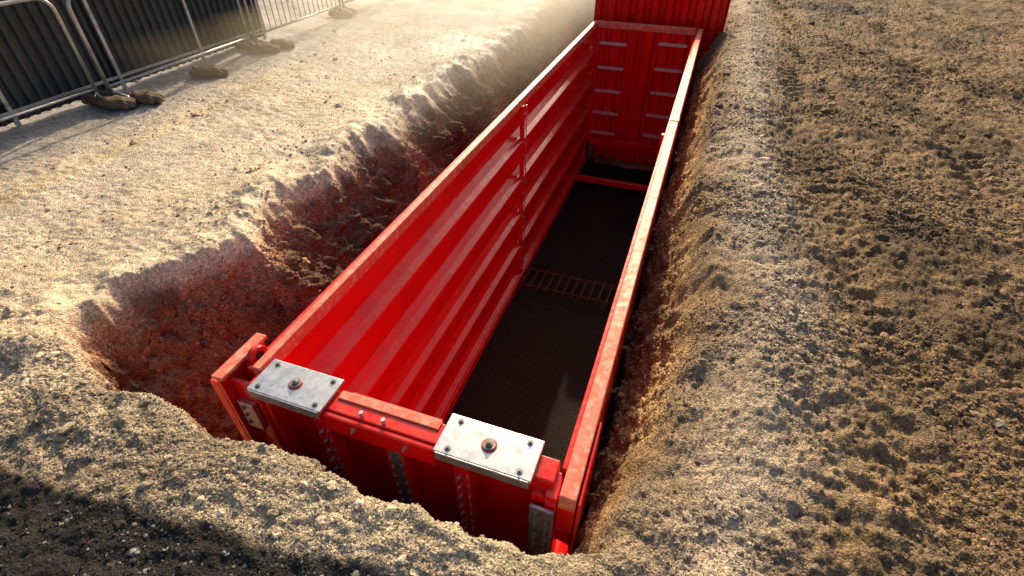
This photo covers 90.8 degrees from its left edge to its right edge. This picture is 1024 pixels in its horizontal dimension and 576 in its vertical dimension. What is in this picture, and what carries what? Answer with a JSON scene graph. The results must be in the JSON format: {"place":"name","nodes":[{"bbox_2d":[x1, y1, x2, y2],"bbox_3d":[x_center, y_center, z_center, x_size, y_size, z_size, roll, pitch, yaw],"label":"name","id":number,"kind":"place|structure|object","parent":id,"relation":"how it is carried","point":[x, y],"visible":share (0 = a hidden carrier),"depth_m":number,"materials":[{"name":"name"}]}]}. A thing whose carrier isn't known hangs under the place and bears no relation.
{"place":"outdoors","nodes":[
{"label":"outdoors","id":0,"kind":"place"},
{"bbox_2d":[0,0,1023,575],"bbox_3d":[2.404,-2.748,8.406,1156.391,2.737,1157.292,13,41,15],"label":"ground","id":1,"kind":"structure","parent":0,"point":[532,370],"depth_m":3.64,"materials":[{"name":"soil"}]},
{"bbox_2d":[0,0,102,121],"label":"crowd barrier","id":2,"kind":"object","parent":1,"relation":"on","point":[89,99],"visible":0.82,"depth_m":5.13,"materials":[{"name":"metal"}]},
{"bbox_2d":[96,95,137,109],"bbox_3d":[-4.255,-2.008,5.443,0.410,0.106,0.224,4,40,0],"label":"sandbag","id":3,"kind":"object","parent":1,"relation":"on","point":[117,102],"visible":1,"depth_m":5.39,"materials":[{"name":"fabric"}]},
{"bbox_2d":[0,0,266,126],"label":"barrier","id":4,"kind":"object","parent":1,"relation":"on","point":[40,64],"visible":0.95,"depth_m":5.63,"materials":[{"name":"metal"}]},
{"bbox_2d":[128,90,164,104],"bbox_3d":[-4.037,-2.114,5.570,0.410,0.106,0.224,11,41,9],"label":"sandbag","id":5,"kind":"object","parent":1,"relation":"on","point":[148,97],"visible":0.91,"depth_m":5.51,"materials":[{"name":"fabric"}]},
{"bbox_2d":[65,0,255,96],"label":"crowd barrier","id":6,"kind":"object","parent":1,"relation":"on","point":[241,45],"visible":0.68,"depth_m":5.71,"materials":[{"name":"metal"}]},
{"bbox_2d":[188,65,228,77],"bbox_3d":[-3.763,-2.699,6.271,0.461,0.120,0.252,-4,40,-9],"label":"sandbag","id":7,"kind":"object","parent":1,"relation":"on","point":[205,71],"visible":1,"depth_m":6.21,"materials":[{"name":"fabric"}]},
{"bbox_2d":[210,342,283,450],"bbox_3d":[-1.419,1.344,3.491,0.220,2.508,0.320,13,41,15],"label":"cheek","id":8,"kind":"object","parent":1,"relation":"on","point":[231,389],"visible":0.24,"depth_m":2.74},
{"bbox_2d":[211,333,266,381],"bbox_3d":[-1.447,0.363,2.690,0.070,0.024,0.335,13,41,15],"label":"cheek cap","id":9,"kind":"object","parent":8,"relation":"on","point":[229,366],"visible":1,"depth_m":2.66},
{"bbox_2d":[237,397,267,429],"bbox_3d":[-1.426,0.693,2.779,0.105,0.220,0.029,13,41,15],"label":"gusset","id":10,"kind":"object","parent":8,"relation":"attached to","point":[256,415],"visible":0.98,"depth_m":2.75,"materials":[{"name":"metal"}]},
{"bbox_2d":[246,344,267,365],"bbox_3d":[-1.371,0.410,2.760,0.037,0.240,0.140,13,41,15],"label":"lifting lug","id":11,"kind":"object","parent":8,"relation":"attached to","point":[254,350],"visible":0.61,"depth_m":2.68,"materials":[{"name":"red paint"}]},
{"bbox_2d":[256,350,263,358],"bbox_3d":[-1.371,0.356,2.715,0.047,0.052,0.052,13,41,15],"label":"lug hole","id":12,"kind":"object","parent":11,"relation":"attached to","point":[260,353],"visible":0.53,"depth_m":2.70,"materials":[{"name":"red metal"}]},
{"bbox_2d":[251,43,280,52],"bbox_3d":[-3.441,-3.370,7.080,0.410,0.106,0.224,7,40,4],"label":"sandbag","id":13,"kind":"object","parent":1,"relation":"on","point":[265,48],"visible":1,"depth_m":7.02,"materials":[{"name":"fabric"}]},
{"bbox_2d":[269,39,294,48],"bbox_3d":[-3.310,-3.510,7.248,0.410,0.106,0.224,11,41,9],"label":"sandbag","id":14,"kind":"object","parent":1,"relation":"on","point":[284,44],"visible":0.85,"depth_m":7.19,"materials":[{"name":"fabric"}]},
{"bbox_2d":[243,0,353,43],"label":"crowd barrier","id":15,"kind":"object","parent":1,"relation":"on","point":[340,13],"visible":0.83,"depth_m":7.68,"materials":[{"name":"metal"}]},
{"bbox_2d":[334,0,356,14],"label":"crowd barrier","id":16,"kind":"object","parent":1,"relation":"on","point":[343,6],"visible":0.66,"depth_m":8.91,"materials":[{"name":"metal"}]},
{"bbox_2d":[259,400,531,554],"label":"end wall","id":17,"kind":"structure","parent":1,"relation":"on","point":[500,510],"depth_m":2.73,"materials":[{"name":"red metal"}]},
{"bbox_2d":[319,410,474,536],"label":"beam studs","id":18,"kind":"object","parent":17,"relation":"attached to","point":[383,422],"visible":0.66,"depth_m":2.55,"materials":[{"name":"metal"}]},
{"bbox_2d":[388,450,412,504],"bbox_3d":[-0.570,1.145,2.744,0.070,0.930,0.012,13,41,15],"label":"rib wear strip","id":19,"kind":"object","parent":17,"relation":"attached to","point":[399,472],"visible":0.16,"depth_m":2.59,"materials":[{"name":"metal"}]},
{"bbox_2d":[249,368,559,490],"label":"top beam","id":20,"kind":"structure","parent":17,"relation":"on","point":[393,434],"depth_m":2.38,"materials":[{"name":"red metal"}]},
{"bbox_2d":[247,359,344,413],"bbox_3d":[-1.087,0.489,2.542,0.430,0.019,0.210,13,41,15],"label":"bearing plate","id":21,"kind":"object","parent":20,"relation":"on","point":[320,389],"visible":0.99,"depth_m":2.53,"materials":[{"name":"metal"}]},
{"bbox_2d":[247,389,319,419],"bbox_3d":[-1.123,0.570,2.476,0.410,0.056,0.006,13,41,15],"label":"plate skirt","id":22,"kind":"object","parent":21,"relation":"attached to","point":[286,405],"visible":1,"depth_m":2.47,"materials":[{"name":"metal"}]},
{"bbox_2d":[254,362,335,406],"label":"plate bolts","id":23,"kind":"object","parent":21,"relation":"on","point":[278,364],"visible":1,"depth_m":2.53,"materials":[{"name":"metal"}]},
{"bbox_2d":[288,378,302,388],"bbox_3d":[-1.087,0.470,2.526,0.072,0.029,0.072,13,41,15],"label":"plate pin","id":24,"kind":"object","parent":21,"relation":"on","point":[295,382],"depth_m":2.52,"materials":[{"name":"metal"}]},
{"bbox_2d":[338,391,442,429],"bbox_3d":[-0.594,0.590,2.445,0.550,0.010,0.050,13,41,15],"label":"beam lip","id":25,"kind":"object","parent":20,"relation":"on","point":[423,420],"visible":1,"depth_m":2.44,"materials":[{"name":"red metal"}]},
{"bbox_2d":[433,413,544,483],"bbox_3d":[-0.102,0.714,2.271,0.460,0.019,0.210,13,41,15],"label":"bearing plate","id":26,"kind":"object","parent":20,"relation":"on","point":[511,453],"visible":0.98,"depth_m":2.26,"materials":[{"name":"metal"}]},
{"bbox_2d":[434,451,527,488],"bbox_3d":[-0.139,0.795,2.206,0.440,0.056,0.006,13,41,15],"label":"plate skirt","id":27,"kind":"object","parent":26,"relation":"attached to","point":[483,471],"visible":1,"depth_m":2.20,"materials":[{"name":"metal"}]},
{"bbox_2d":[481,438,496,451],"bbox_3d":[-0.102,0.695,2.256,0.072,0.029,0.072,13,41,15],"label":"plate pin","id":28,"kind":"object","parent":26,"relation":"on","point":[488,444],"depth_m":2.25,"materials":[{"name":"metal"}]},
{"bbox_2d":[444,418,533,474],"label":"plate bolts","id":29,"kind":"object","parent":26,"relation":"on","point":[519,471],"visible":1,"depth_m":2.26,"materials":[{"name":"metal"}]},
{"bbox_2d":[528,422,601,555],"bbox_3d":[0.252,1.352,2.776,0.222,1.570,0.440,13,41,15],"label":"cheek","id":30,"kind":"object","parent":17,"relation":"attached to","point":[564,520],"visible":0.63,"depth_m":2.22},
{"bbox_2d":[527,503,553,555],"bbox_3d":[0.129,1.143,2.348,0.110,0.480,0.018,13,41,15],"label":"gusset","id":31,"kind":"object","parent":30,"relation":"attached to","point":[544,513],"visible":0.77,"depth_m":2.30,"materials":[{"name":"metal"}]},
{"bbox_2d":[241,406,548,554],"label":"gusset bolts","id":32,"kind":"object","parent":31,"relation":"attached to","point":[544,532],"visible":0.99,"depth_m":2.34,"materials":[{"name":"metal"}]},
{"bbox_2d":[283,28,595,418],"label":"wall panel","id":33,"kind":"structure","parent":1,"relation":"on","point":[407,320],"depth_m":5.02,"materials":[{"name":"red paint"}]},
{"bbox_2d":[247,22,592,378],"bbox_3d":[0.011,-1.999,5.701,0.033,0.180,8.270,13,41,15],"label":"rail flange","id":34,"kind":"object","parent":33,"relation":"attached to","point":[251,371],"visible":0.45,"depth_m":3.57,"materials":[{"name":"red paint"}]},
{"bbox_2d":[252,20,597,374],"bbox_3d":[0.054,-2.039,5.648,0.050,0.090,8.270,13,41,15],"label":"top rail","id":35,"kind":"object","parent":33,"relation":"attached to","point":[291,338],"visible":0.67,"depth_m":3.59,"materials":[{"name":"red metal"}]},
{"bbox_2d":[515,98,679,126],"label":"rail joint plates","id":36,"kind":"object","parent":35,"relation":"attached to","point":[672,118],"visible":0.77,"depth_m":5.25,"materials":[{"name":"grey metal"}]},
{"bbox_2d":[582,24,597,156],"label":"vertical beam","id":37,"kind":"structure","parent":33,"relation":"attached to","point":[588,99],"depth_m":9.26,"materials":[{"name":"red metal"}]},
{"bbox_2d":[441,157,586,423],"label":"bottom rails","id":38,"kind":"object","parent":1,"relation":"on","point":[475,361],"visible":0.17,"depth_m":6.65,"materials":[{"name":"red metal"}]},
{"bbox_2d":[518,267,617,305],"bbox_3d":[0.869,-0.014,7.023,1.520,0.041,0.471,13,41,15],"label":"rebar mat","id":39,"kind":"object","parent":38,"relation":"on","point":[572,294],"visible":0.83,"depth_m":7.03,"materials":[{"name":"metal"}]},
{"bbox_2d":[576,174,648,191],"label":"floor spreader beam","id":40,"kind":"structure","parent":38,"relation":"on","point":[614,183],"depth_m":9.29,"materials":[{"name":"red metal"}]},
{"bbox_2d":[555,44,699,555],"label":"wall panel","id":41,"kind":"structure","parent":1,"relation":"on","point":[563,543],"depth_m":3.87,"materials":[{"name":"red paint"}]},
{"bbox_2d":[518,105,664,273],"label":"wall seam posts","id":42,"kind":"object","parent":41,"relation":"attached to","point":[521,162],"depth_m":6.23,"materials":[{"name":"red metal"}]},
{"bbox_2d":[522,104,526,268],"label":"seam bolts","id":43,"kind":"object","parent":42,"relation":"attached to","point":[524,181],"visible":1,"depth_m":6.30,"materials":[{"name":"metal"}]},
{"bbox_2d":[562,31,697,477],"bbox_3d":[1.612,-1.631,5.229,0.021,0.140,8.220,13,41,15],"label":"rail groove","id":44,"kind":"object","parent":41,"relation":"attached to","point":[578,423],"visible":0.61,"depth_m":2.98,"materials":[{"name":"red paint"}]},
{"bbox_2d":[558,29,702,512],"bbox_3d":[1.643,-1.624,5.158,0.074,0.100,8.410,13,41,15],"label":"top rail","id":45,"kind":"object","parent":41,"relation":"attached to","point":[574,478],"visible":0.99,"depth_m":2.81,"materials":[{"name":"red metal"}]},
{"bbox_2d":[586,27,695,153],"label":"end wall","id":46,"kind":"structure","parent":1,"relation":"on","point":[639,58],"depth_m":9.01,"materials":[{"name":"red metal"}]},
{"bbox_2d":[590,41,687,138],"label":"end wall cleats","id":47,"kind":"object","parent":46,"relation":"attached to","point":[651,92],"visible":0.84,"depth_m":8.91,"materials":[{"name":"grey metal"}]},
{"bbox_2d":[597,20,695,34],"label":"end top beam","id":48,"kind":"structure","parent":46,"relation":"on","point":[648,27],"depth_m":8.36,"materials":[{"name":"red metal"}]},
{"bbox_2d":[586,0,730,165],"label":"sheet pile panel","id":49,"kind":"object","parent":1,"relation":"on","point":[709,17],"visible":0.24,"depth_m":8.51,"materials":[{"name":"red paint"}]}
]}

